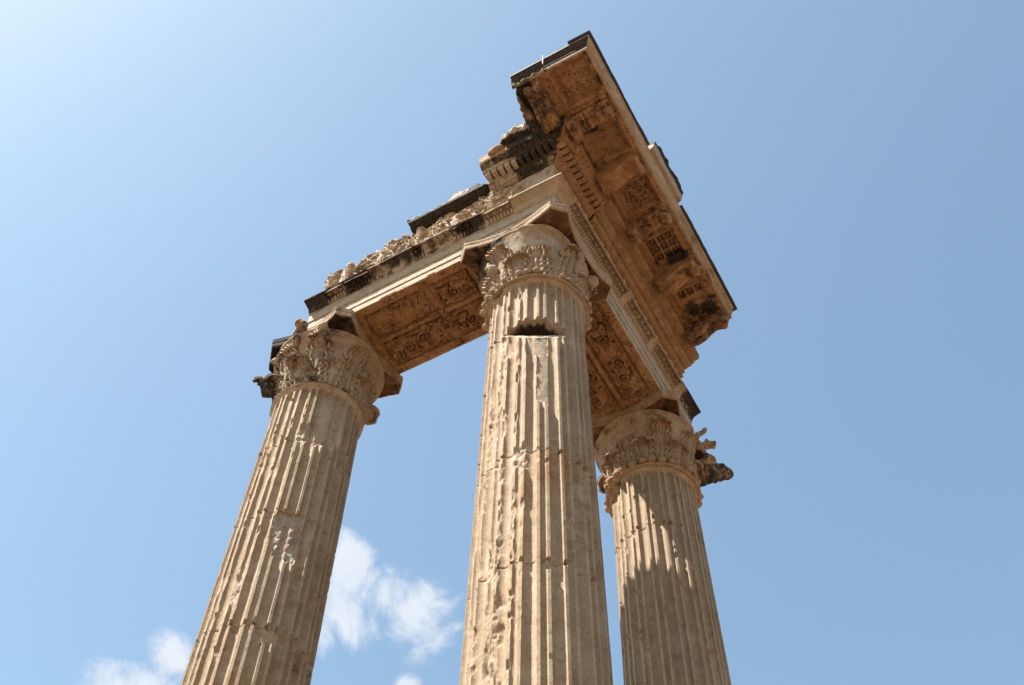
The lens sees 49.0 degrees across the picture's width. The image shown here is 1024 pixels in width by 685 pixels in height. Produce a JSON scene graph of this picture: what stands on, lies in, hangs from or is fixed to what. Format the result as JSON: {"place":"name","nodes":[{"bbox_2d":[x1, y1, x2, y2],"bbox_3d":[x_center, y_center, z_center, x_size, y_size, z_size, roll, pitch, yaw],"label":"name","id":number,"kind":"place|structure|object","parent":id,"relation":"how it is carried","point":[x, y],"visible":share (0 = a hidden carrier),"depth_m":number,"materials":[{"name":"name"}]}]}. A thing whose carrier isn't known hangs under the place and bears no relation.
{"place":"outdoors","nodes":[
{"label":"outdoors","id":0,"kind":"place"},
{"bbox_2d":[0,0,1023,684],"label":"sky","id":1,"kind":"structure","parent":0,"point":[178,178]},
{"label":"ground","id":2,"kind":"structure","parent":0,"visible":0},
{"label":"temple podium","id":3,"kind":"structure","parent":2,"relation":"on","visible":0},
{"bbox_2d":[181,306,402,684],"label":"temple column","id":4,"kind":"structure","parent":3,"relation":"on","point":[329,380],"depth_m":13.72,"materials":[{"name":"stone"}]},
{"bbox_2d":[459,200,612,684],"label":"temple column","id":5,"kind":"structure","parent":3,"relation":"on","point":[536,613],"depth_m":11.59,"materials":[{"name":"stone"}]},
{"bbox_2d":[304,172,560,373],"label":"architrave beam","id":6,"kind":"structure","parent":5,"relation":"on","point":[417,304],"depth_m":16.60,"materials":[{"name":"stone"}]},
{"bbox_2d":[324,164,553,288],"bbox_3d":[-0.928,-1.211,17.472,4.192,1.082,1.273,-24,-60,17],"label":"carved frieze","id":7,"kind":"object","parent":6,"relation":"on","point":[393,247],"visible":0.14,"depth_m":17.31,"materials":[{"name":"stone"}]},
{"bbox_2d":[407,183,489,233],"bbox_3d":[-0.760,-1.822,17.948,1.480,0.590,1.226,-24,-60,17],"label":"cornice fragment","id":8,"kind":"object","parent":7,"relation":"on","point":[459,201],"visible":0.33,"depth_m":17.50,"materials":[{"name":"stone"}]},
{"bbox_2d":[479,115,564,190],"bbox_3d":[0.301,-2.886,17.421,1.528,0.947,1.038,-24,-60,17],"label":"cornice fragment","id":9,"kind":"object","parent":7,"relation":"on","point":[519,153],"visible":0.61,"depth_m":17.15,"materials":[{"name":"stone"}]},
{"bbox_2d":[556,173,700,423],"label":"architrave beam","id":10,"kind":"structure","parent":5,"relation":"on","point":[629,363],"depth_m":17.05,"materials":[{"name":"stone"}]},
{"bbox_2d":[554,165,677,371],"bbox_3d":[1.268,-0.508,17.850,1.250,0.968,4.671,-24,-60,17],"label":"carved frieze","id":11,"kind":"object","parent":10,"relation":"on","point":[555,171],"visible":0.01,"depth_m":17.79,"materials":[{"name":"stone"}]},
{"bbox_2d":[510,34,732,377],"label":"cornice","id":12,"kind":"structure","parent":11,"relation":"on","point":[606,165],"depth_m":17.71,"materials":[{"name":"stone"}]},
{"bbox_2d":[568,30,736,311],"bbox_3d":[2.179,-2.452,18.055,0.772,0.069,5.561,-24,-60,17],"label":"lead flashing","id":13,"kind":"object","parent":12,"relation":"on","point":[648,143],"visible":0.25,"depth_m":17.50,"materials":[{"name":"grey metal"}]},
{"bbox_2d":[648,142,682,202],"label":"gutter block","id":14,"kind":"structure","parent":13,"relation":"on","point":[669,175],"depth_m":17.95,"materials":[{"name":"stone"}]},
{"bbox_2d":[592,388,733,684],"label":"temple column","id":15,"kind":"structure","parent":3,"relation":"on","point":[658,466],"depth_m":15.32,"materials":[{"name":"stone"}]}
]}

